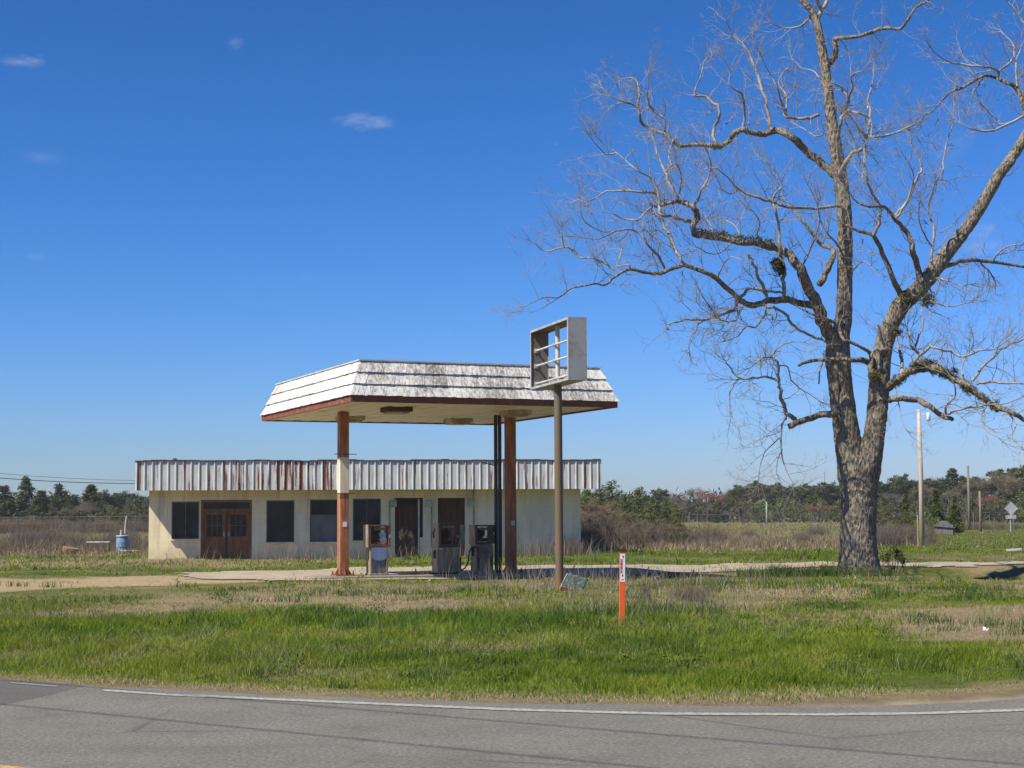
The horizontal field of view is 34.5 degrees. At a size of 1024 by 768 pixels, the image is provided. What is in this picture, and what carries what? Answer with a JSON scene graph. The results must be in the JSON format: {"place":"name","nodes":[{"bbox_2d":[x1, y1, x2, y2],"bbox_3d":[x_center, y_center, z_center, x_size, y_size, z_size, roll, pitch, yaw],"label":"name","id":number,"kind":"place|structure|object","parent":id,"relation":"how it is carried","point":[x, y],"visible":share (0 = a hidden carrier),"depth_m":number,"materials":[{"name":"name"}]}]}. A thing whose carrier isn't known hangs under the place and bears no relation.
{"place":"outdoors","nodes":[
{"label":"outdoors","id":0,"kind":"place"},
{"bbox_2d":[0,680,1023,767],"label":"road","id":1,"kind":"structure","parent":0,"point":[60,725],"depth_m":10.68,"materials":[{"name":"grey asphalt"}]},
{"bbox_2d":[102,689,1023,714],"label":"road edge line","id":2,"kind":"object","parent":1,"relation":"on","point":[681,713],"visible":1,"depth_m":11.88,"materials":[{"name":"white paint"}]},
{"bbox_2d":[0,517,1023,705],"bbox_3d":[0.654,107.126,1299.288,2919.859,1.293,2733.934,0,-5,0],"label":"ground","id":3,"kind":"structure","parent":0,"point":[986,571],"depth_m":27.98,"materials":[{"name":"green plant"}]},
{"bbox_2d":[0,485,29,529],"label":"pine tree","id":4,"kind":"object","parent":3,"relation":"on","point":[9,509],"visible":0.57,"depth_m":233.78,"materials":[{"name":"green plant"}]},
{"bbox_2d":[2,476,35,518],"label":"pine tree","id":5,"kind":"object","parent":3,"relation":"on","point":[23,501],"visible":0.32,"depth_m":244.03,"materials":[{"name":"green plant"}]},
{"bbox_2d":[1,529,48,543],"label":"thicket shrub","id":6,"kind":"object","parent":3,"relation":"on","point":[24,538],"visible":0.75,"depth_m":96.42,"materials":[{"name":"brown plant"}]},
{"bbox_2d":[4,516,57,532],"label":"thicket shrub","id":7,"kind":"object","parent":3,"relation":"on","point":[25,524],"visible":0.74,"depth_m":184.34,"materials":[{"name":"brown plant"}]},
{"bbox_2d":[1,526,64,541],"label":"thicket shrub","id":8,"kind":"object","parent":3,"relation":"on","point":[40,533],"visible":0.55,"depth_m":104.09,"materials":[{"name":"brown plant"}]},
{"bbox_2d":[13,490,69,529],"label":"pine tree","id":9,"kind":"object","parent":3,"relation":"on","point":[41,511],"visible":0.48,"depth_m":233.79,"materials":[{"name":"green plant"}]},
{"bbox_2d":[34,515,73,531],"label":"thicket shrub","id":10,"kind":"object","parent":3,"relation":"on","point":[51,524],"visible":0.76,"depth_m":184.84,"materials":[{"name":"brown plant"}]},
{"bbox_2d":[43,482,75,521],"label":"pine tree","id":11,"kind":"object","parent":3,"relation":"on","point":[64,501],"visible":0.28,"depth_m":239.28,"materials":[{"name":"green plant"}]},
{"bbox_2d":[63,518,110,533],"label":"thicket shrub","id":12,"kind":"object","parent":3,"relation":"on","point":[85,525],"visible":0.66,"depth_m":172.67,"materials":[{"name":"brown plant"}]},
{"bbox_2d":[66,484,119,523],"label":"pine tree","id":13,"kind":"object","parent":3,"relation":"on","point":[91,489],"visible":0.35,"depth_m":236.91,"materials":[{"name":"green plant"}]},
{"bbox_2d":[79,518,121,533],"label":"thicket shrub","id":14,"kind":"object","parent":3,"relation":"on","point":[103,524],"visible":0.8,"depth_m":171.26,"materials":[{"name":"brown plant"}]},
{"bbox_2d":[95,489,119,511],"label":"pine tree","id":15,"kind":"object","parent":3,"relation":"on","point":[109,499],"visible":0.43,"depth_m":249.12,"materials":[{"name":"green plant"}]},
{"bbox_2d":[84,529,147,548],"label":"thicket shrub","id":16,"kind":"object","parent":3,"relation":"on","point":[112,538],"visible":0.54,"depth_m":80.18,"materials":[{"name":"brown plant"}]},
{"bbox_2d":[116,535,128,551],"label":"barrel","id":17,"kind":"object","parent":3,"relation":"on","point":[120,538],"visible":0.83,"depth_m":71.47,"materials":[{"name":"blue plastic"}]},
{"bbox_2d":[107,499,148,526],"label":"shrub","id":18,"kind":"object","parent":3,"relation":"on","point":[133,507],"visible":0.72,"depth_m":184.43,"materials":[{"name":"green plant"}]},
{"bbox_2d":[111,517,148,532],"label":"thicket shrub","id":19,"kind":"object","parent":3,"relation":"on","point":[132,527],"visible":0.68,"depth_m":177.77,"materials":[{"name":"brown plant"}]},
{"bbox_2d":[117,493,145,515],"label":"pine tree","id":20,"kind":"object","parent":3,"relation":"on","point":[133,497],"visible":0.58,"depth_m":268.52,"materials":[{"name":"green plant"}]},
{"bbox_2d":[135,458,601,559],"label":"store building","id":21,"kind":"structure","parent":3,"relation":"on","point":[234,508],"depth_m":57.91,"materials":[{"name":"paint"}]},
{"bbox_2d":[170,501,199,540],"bbox_3d":[-11.385,4.774,57.482,1.026,1.353,0.220,0,-5,-8],"label":"window","id":22,"kind":"structure","parent":21,"relation":"in","point":[185,515],"depth_m":57.55,"materials":[{"name":"glass"}]},
{"bbox_2d":[203,511,225,558],"bbox_3d":[-10.396,5.275,57.612,0.761,1.674,0.120,0,-5,-8],"label":"door","id":23,"kind":"structure","parent":21,"relation":"in","point":[214,526],"depth_m":57.64,"materials":[{"name":"brown wood"}]},
{"bbox_2d":[227,511,248,558],"bbox_3d":[-9.587,5.282,57.759,0.761,1.674,0.120,0,-5,-8],"label":"door","id":24,"kind":"structure","parent":21,"relation":"in","point":[237,521],"depth_m":57.78,"materials":[{"name":"brown wood"}]},
{"bbox_2d":[265,500,294,543],"bbox_3d":[-8.134,4.845,57.907,1.054,1.521,0.220,0,-5,-8],"label":"window","id":25,"kind":"structure","parent":21,"relation":"in","point":[279,513],"depth_m":57.98,"materials":[{"name":"glass"}]},
{"bbox_2d":[309,499,336,542],"bbox_3d":[-6.630,4.840,58.106,1.047,1.541,0.220,0,-5,-8],"label":"window","id":26,"kind":"structure","parent":21,"relation":"in","point":[323,512],"depth_m":58.17,"materials":[{"name":"glass"}]},
{"bbox_2d":[352,499,380,541],"bbox_3d":[-5.131,4.820,58.307,1.068,1.532,0.220,0,-5,-8],"label":"window","id":27,"kind":"structure","parent":21,"relation":"in","point":[365,511],"depth_m":58.39,"materials":[{"name":"glass"}]},
{"bbox_2d":[396,504,417,556],"bbox_3d":[-3.732,5.208,58.577,0.768,1.883,0.050,0,-5,-8],"label":"door","id":28,"kind":"structure","parent":21,"relation":"in","point":[406,514],"depth_m":58.56,"materials":[{"name":"brown wood"}]},
{"bbox_2d":[438,498,464,556],"bbox_3d":[-2.163,5.106,58.725,0.962,2.091,0.063,0,-5,-8],"label":"door","id":29,"kind":"structure","parent":21,"relation":"in","point":[450,510],"depth_m":58.74,"materials":[{"name":"brown wood"}]},
{"bbox_2d":[0,532,1014,623],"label":"dead weeds","id":30,"kind":"object","parent":3,"relation":"on","point":[9,544],"visible":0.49,"depth_m":39.78,"materials":[{"name":"beige plant"}]},
{"bbox_2d":[1,573,1016,689],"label":"broadleaf weeds","id":31,"kind":"object","parent":3,"relation":"on","point":[476,659],"visible":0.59,"depth_m":17.69,"materials":[{"name":"green plant"}]},
{"bbox_2d":[0,487,1022,523],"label":"woods","id":32,"kind":"object","parent":3,"relation":"on","point":[691,508],"visible":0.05,"depth_m":392.76,"materials":[{"name":"green plant"}]},
{"bbox_2d":[0,519,1023,557],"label":"field grass","id":33,"kind":"structure","parent":3,"relation":"on","point":[825,544],"depth_m":83.85,"materials":[{"name":"plant"}]},
{"bbox_2d":[530,317,586,590],"bbox_3d":[0.903,1.554,31.979,0.376,5.455,2.454,1,-5,-16],"label":"sign frame","id":34,"kind":"object","parent":3,"relation":"on","point":[576,341],"visible":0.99,"depth_m":31.90,"materials":[{"name":"metal"}]},
{"bbox_2d":[552,534,585,555],"bbox_3d":[2.035,5.723,58.693,1.722,0.790,1.627,2,-5,-24],"label":"thicket shrub","id":35,"kind":"object","parent":3,"relation":"on","point":[575,540],"visible":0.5,"depth_m":58.61,"materials":[{"name":"brown plant"}]},
{"bbox_2d":[561,573,588,590],"bbox_3d":[1.155,3.839,31.292,0.396,0.485,0.594,-3,-5,31],"label":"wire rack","id":36,"kind":"object","parent":3,"relation":"on","point":[582,580],"visible":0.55,"depth_m":31.35,"materials":[{"name":"metal"}]},
{"bbox_2d":[585,509,605,544],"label":"bare tree","id":37,"kind":"object","parent":3,"relation":"on","point":[600,513],"visible":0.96,"depth_m":68.53,"materials":[{"name":"brown plant"}]},
{"bbox_2d":[581,515,616,549],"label":"thicket shrub","id":38,"kind":"object","parent":3,"relation":"on","point":[591,533],"visible":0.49,"depth_m":67.45,"materials":[{"name":"brown plant"}]},
{"bbox_2d":[587,484,614,536],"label":"young pine","id":39,"kind":"object","parent":3,"relation":"on","point":[597,495],"visible":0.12,"depth_m":83.82,"materials":[{"name":"green plant"}]},
{"bbox_2d":[581,498,622,517],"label":"bare tree","id":40,"kind":"object","parent":3,"relation":"on","point":[605,507],"visible":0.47,"depth_m":71.44,"materials":[{"name":"brown plant"}]},
{"bbox_2d":[180,560,1023,580],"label":"concrete apron","id":41,"kind":"object","parent":3,"relation":"on","point":[273,575],"visible":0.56,"depth_m":46.02,"materials":[{"name":"beige concrete"}]},
{"bbox_2d":[305,571,548,579],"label":"pump island","id":42,"kind":"structure","parent":41,"relation":"on","point":[412,576],"depth_m":40.77,"materials":[{"name":"concrete"}]},
{"bbox_2d":[363,525,390,575],"bbox_3d":[-3.343,4.110,40.849,0.600,1.244,0.379,2,-5,-23],"label":"fuel pump","id":43,"kind":"object","parent":42,"relation":"on","point":[376,559],"visible":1,"depth_m":40.72,"materials":[{"name":"grey metal"}]},
{"bbox_2d":[260,359,618,575],"bbox_3d":[-2.066,2.281,41.553,6.746,4.988,7.955,2,-5,-23],"label":"fuel canopy","id":44,"kind":"object","parent":42,"relation":"on","point":[343,396],"visible":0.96,"depth_m":39.35,"materials":[{"name":"white wood"}]},
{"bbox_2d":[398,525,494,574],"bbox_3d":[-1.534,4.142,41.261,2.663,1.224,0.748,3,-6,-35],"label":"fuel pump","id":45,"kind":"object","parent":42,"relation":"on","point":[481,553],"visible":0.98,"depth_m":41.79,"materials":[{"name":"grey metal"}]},
{"bbox_2d":[431,523,465,573],"bbox_3d":[-1.611,4.136,41.546,0.864,1.284,0.525,2,-5,-23],"label":"fuel pump","id":46,"kind":"object","parent":42,"relation":"on","point":[442,558],"visible":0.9,"depth_m":41.44,"materials":[{"name":"grey metal"}]},
{"bbox_2d":[581,510,637,548],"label":"thicket shrub","id":47,"kind":"object","parent":3,"relation":"on","point":[606,531],"visible":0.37,"depth_m":69.51,"materials":[{"name":"brown plant"}]},
{"bbox_2d":[601,479,625,518],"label":"young pine","id":48,"kind":"object","parent":3,"relation":"on","point":[611,497],"visible":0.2,"depth_m":85.77,"materials":[{"name":"green plant"}]},
{"bbox_2d":[619,550,625,624],"bbox_3d":[1.451,2.766,21.676,0.108,1.170,0.024,0,-5,-4],"label":"marker post","id":49,"kind":"object","parent":3,"relation":"on","point":[622,563],"visible":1,"depth_m":21.68,"materials":[{"name":"orange plastic"}]},
{"bbox_2d":[614,494,634,523],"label":"young pine","id":50,"kind":"object","parent":3,"relation":"on","point":[627,500],"visible":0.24,"depth_m":82.70,"materials":[{"name":"green plant"}]},
{"bbox_2d":[608,525,651,546],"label":"thicket shrub","id":51,"kind":"object","parent":3,"relation":"on","point":[632,537],"visible":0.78,"depth_m":72.50,"materials":[{"name":"brown plant"}]},
{"bbox_2d":[627,486,649,526],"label":"young pine","id":52,"kind":"object","parent":3,"relation":"on","point":[639,509],"visible":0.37,"depth_m":87.72,"materials":[{"name":"green plant"}]},
{"bbox_2d":[613,517,664,545],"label":"thicket shrub","id":53,"kind":"object","parent":3,"relation":"on","point":[648,536],"visible":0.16,"depth_m":76.60,"materials":[{"name":"brown plant"}]},
{"bbox_2d":[618,512,678,541],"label":"shrub","id":54,"kind":"object","parent":3,"relation":"on","point":[653,520],"visible":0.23,"depth_m":78.90,"materials":[{"name":"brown plant"}]},
{"bbox_2d":[640,498,664,531],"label":"young pine","id":55,"kind":"object","parent":3,"relation":"on","point":[656,510],"visible":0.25,"depth_m":83.69,"materials":[{"name":"green plant"}]},
{"bbox_2d":[647,487,673,517],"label":"pine tree","id":56,"kind":"object","parent":3,"relation":"on","point":[663,495],"visible":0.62,"depth_m":358.61,"materials":[{"name":"green plant"}]},
{"bbox_2d":[645,523,686,544],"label":"thicket shrub","id":57,"kind":"object","parent":3,"relation":"on","point":[665,534],"visible":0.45,"depth_m":78.43,"materials":[{"name":"brown plant"}]},
{"bbox_2d":[658,498,675,533],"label":"young pine","id":58,"kind":"object","parent":3,"relation":"on","point":[665,515],"visible":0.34,"depth_m":85.67,"materials":[{"name":"green plant"}]},
{"bbox_2d":[666,504,689,538],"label":"young pine","id":59,"kind":"object","parent":3,"relation":"on","point":[677,518],"visible":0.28,"depth_m":83.69,"materials":[{"name":"green plant"}]},
{"bbox_2d":[659,582,725,601],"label":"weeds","id":60,"kind":"object","parent":3,"relation":"on","point":[686,592],"visible":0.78,"depth_m":26.26,"materials":[{"name":"brown plant"}]},
{"bbox_2d":[684,522,752,542],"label":"thicket shrub","id":61,"kind":"object","parent":3,"relation":"on","point":[706,531],"visible":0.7,"depth_m":85.96,"materials":[{"name":"brown plant"}]},
{"bbox_2d":[711,500,728,522],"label":"pine tree","id":62,"kind":"object","parent":3,"relation":"on","point":[715,518],"visible":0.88,"depth_m":328.65,"materials":[{"name":"green plant"}]},
{"bbox_2d":[726,484,747,522],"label":"pine tree","id":63,"kind":"object","parent":3,"relation":"on","point":[733,494],"visible":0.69,"depth_m":348.82,"materials":[{"name":"green plant"}]},
{"bbox_2d":[728,500,762,522],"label":"shrub","id":64,"kind":"object","parent":3,"relation":"on","point":[755,518],"visible":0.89,"depth_m":328.95,"materials":[{"name":"green plant"}]},
{"bbox_2d":[488,0,1023,575],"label":"pecan tree","id":65,"kind":"object","parent":3,"relation":"on","point":[858,458],"visible":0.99,"depth_m":41.52,"materials":[{"name":"grey plant"}]},
{"bbox_2d":[741,480,774,522],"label":"pine tree","id":66,"kind":"object","parent":3,"relation":"on","point":[747,494],"visible":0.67,"depth_m":343.23,"materials":[{"name":"green plant"}]},
{"bbox_2d":[746,499,777,522],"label":"shrub","id":67,"kind":"object","parent":3,"relation":"on","point":[757,506],"visible":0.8,"depth_m":329.99,"materials":[{"name":"green plant"}]},
{"bbox_2d":[758,498,796,522],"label":"shrub","id":68,"kind":"object","parent":3,"relation":"on","point":[780,503],"visible":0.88,"depth_m":328.38,"materials":[{"name":"green plant"}]},
{"bbox_2d":[777,498,808,522],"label":"shrub","id":69,"kind":"object","parent":3,"relation":"on","point":[796,513],"visible":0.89,"depth_m":328.30,"materials":[{"name":"green plant"}]},
{"bbox_2d":[780,485,806,521],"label":"pine tree","id":70,"kind":"object","parent":3,"relation":"on","point":[791,496],"visible":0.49,"depth_m":347.98,"materials":[{"name":"green plant"}]},
{"bbox_2d":[803,524,831,534],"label":"thicket shrub","id":71,"kind":"object","parent":3,"relation":"on","point":[815,532],"visible":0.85,"depth_m":115.93,"materials":[{"name":"brown plant"}]},
{"bbox_2d":[798,496,838,522],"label":"shrub","id":72,"kind":"object","parent":3,"relation":"on","point":[819,503],"visible":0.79,"depth_m":328.35,"materials":[{"name":"green plant"}]},
{"bbox_2d":[805,482,839,521],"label":"pine tree","id":73,"kind":"object","parent":3,"relation":"on","point":[826,490],"visible":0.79,"depth_m":345.64,"materials":[{"name":"green plant"}]},
{"bbox_2d":[689,512,1013,530],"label":"wire fence","id":74,"kind":"object","parent":3,"relation":"on","point":[730,525],"visible":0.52,"depth_m":149.97,"materials":[{"name":"grey metal"}]},
{"bbox_2d":[877,480,895,519],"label":"pine tree","id":75,"kind":"object","parent":3,"relation":"on","point":[881,486],"visible":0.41,"depth_m":338.47,"materials":[{"name":"green plant"}]},
{"bbox_2d":[880,544,908,575],"bbox_3d":[9.976,4.721,43.278,0.856,1.069,0.833,-2,-5,14],"label":"shrub","id":76,"kind":"object","parent":3,"relation":"on","point":[898,555],"visible":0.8,"depth_m":43.17,"materials":[{"name":"green plant"}]},
{"bbox_2d":[877,506,911,529],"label":"shrub","id":77,"kind":"object","parent":3,"relation":"on","point":[883,517],"visible":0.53,"depth_m":109.51,"materials":[{"name":"green plant"}]},
{"bbox_2d":[883,473,910,516],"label":"pine tree","id":78,"kind":"object","parent":3,"relation":"on","point":[892,485],"visible":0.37,"depth_m":343.58,"materials":[{"name":"green plant"}]},
{"bbox_2d":[876,522,919,545],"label":"thicket shrub","id":79,"kind":"object","parent":3,"relation":"on","point":[881,540],"visible":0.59,"depth_m":73.47,"materials":[{"name":"brown plant"}]},
{"bbox_2d":[877,520,918,545],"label":"thicket shrub","id":80,"kind":"object","parent":3,"relation":"on","point":[910,528],"visible":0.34,"depth_m":75.48,"materials":[{"name":"brown plant"}]},
{"bbox_2d":[886,511,916,528],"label":"shrub","id":81,"kind":"object","parent":3,"relation":"on","point":[904,516],"visible":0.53,"depth_m":104.35,"materials":[{"name":"green plant"}]},
{"bbox_2d":[879,524,928,545],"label":"thicket shrub","id":82,"kind":"object","parent":3,"relation":"on","point":[912,538],"visible":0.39,"depth_m":75.39,"materials":[{"name":"brown plant"}]},
{"bbox_2d":[896,493,914,529],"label":"cedar tree","id":83,"kind":"object","parent":3,"relation":"on","point":[905,504],"visible":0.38,"depth_m":124.55,"materials":[{"name":"green plant"}]},
{"bbox_2d":[893,473,918,506],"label":"pine tree","id":84,"kind":"object","parent":3,"relation":"on","point":[904,483],"visible":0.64,"depth_m":338.69,"materials":[{"name":"green plant"}]},
{"bbox_2d":[917,409,929,546],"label":"light pole","id":85,"kind":"object","parent":3,"relation":"on","point":[921,508],"visible":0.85,"depth_m":68.60,"materials":[{"name":"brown wood"}]},
{"bbox_2d":[907,507,940,529],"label":"shrub","id":86,"kind":"object","parent":3,"relation":"on","point":[927,520],"visible":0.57,"depth_m":117.31,"materials":[{"name":"green plant"}]},
{"bbox_2d":[907,524,946,543],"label":"thicket shrub","id":87,"kind":"object","parent":3,"relation":"on","point":[932,534],"visible":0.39,"depth_m":81.40,"materials":[{"name":"brown plant"}]},
{"bbox_2d":[917,478,944,510],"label":"pine tree","id":88,"kind":"object","parent":3,"relation":"on","point":[928,481],"visible":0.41,"depth_m":342.76,"materials":[{"name":"green plant"}]},
{"bbox_2d":[926,488,946,532],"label":"cedar tree","id":89,"kind":"object","parent":3,"relation":"on","point":[935,508],"visible":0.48,"depth_m":129.49,"materials":[{"name":"green plant"}]},
{"bbox_2d":[924,477,949,514],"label":"pine tree","id":90,"kind":"object","parent":3,"relation":"on","point":[939,486],"visible":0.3,"depth_m":342.97,"materials":[{"name":"green plant"}]},
{"bbox_2d":[933,521,955,534],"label":"shed","id":91,"kind":"structure","parent":3,"relation":"on","point":[947,527],"depth_m":118.74,"materials":[{"name":"grey metal"}]},
{"bbox_2d":[924,468,982,521],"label":"pine tree","id":92,"kind":"object","parent":3,"relation":"on","point":[949,483],"visible":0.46,"depth_m":328.75,"materials":[{"name":"green plant"}]},
{"bbox_2d":[946,495,964,532],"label":"cedar tree","id":93,"kind":"object","parent":3,"relation":"on","point":[952,518],"visible":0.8,"depth_m":131.43,"materials":[{"name":"green plant"}]},
{"bbox_2d":[944,478,984,506],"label":"pine tree","id":94,"kind":"object","parent":3,"relation":"on","point":[975,492],"visible":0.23,"depth_m":337.17,"materials":[{"name":"green plant"}]},
{"bbox_2d":[967,466,970,529],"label":"utility pole","id":95,"kind":"object","parent":3,"relation":"on","point":[968,499],"visible":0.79,"depth_m":149.52,"materials":[{"name":"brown wood"}]},
{"bbox_2d":[956,493,999,522],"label":"shrub","id":96,"kind":"object","parent":3,"relation":"on","point":[962,514],"visible":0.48,"depth_m":298.12,"materials":[{"name":"green plant"}]},
{"bbox_2d":[949,474,1023,506],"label":"bare tree","id":97,"kind":"object","parent":3,"relation":"on","point":[974,483],"visible":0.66,"depth_m":320.33,"materials":[{"name":"brown plant"}]},
{"bbox_2d":[975,471,1021,521],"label":"bare tree","id":98,"kind":"object","parent":3,"relation":"on","point":[1003,480],"visible":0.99,"depth_m":316.32,"materials":[{"name":"brown plant"}]},
{"bbox_2d":[984,468,1014,520],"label":"pine tree","id":99,"kind":"object","parent":3,"relation":"on","point":[1000,472],"visible":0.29,"depth_m":334.21,"materials":[{"name":"green plant"}]},
{"bbox_2d":[978,496,1023,522],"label":"shrub","id":100,"kind":"object","parent":3,"relation":"on","point":[997,507],"visible":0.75,"depth_m":278.37,"materials":[{"name":"green plant"}]},
{"bbox_2d":[991,490,1023,522],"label":"shrub","id":101,"kind":"object","parent":3,"relation":"on","point":[1021,510],"visible":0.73,"depth_m":278.68,"materials":[{"name":"green plant"}]},
{"bbox_2d":[1004,502,1017,531],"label":"road sign","id":102,"kind":"object","parent":3,"relation":"on","point":[1010,508],"visible":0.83,"depth_m":134.52,"materials":[{"name":"metal"}]},
{"bbox_2d":[999,464,1023,506],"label":"pine tree","id":103,"kind":"object","parent":3,"relation":"on","point":[1018,473],"visible":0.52,"depth_m":327.81,"materials":[{"name":"green plant"}]},
{"bbox_2d":[0,0,1023,516],"label":"sky","id":104,"kind":"structure","parent":0,"point":[206,206],"materials":[{"name":"blue"}]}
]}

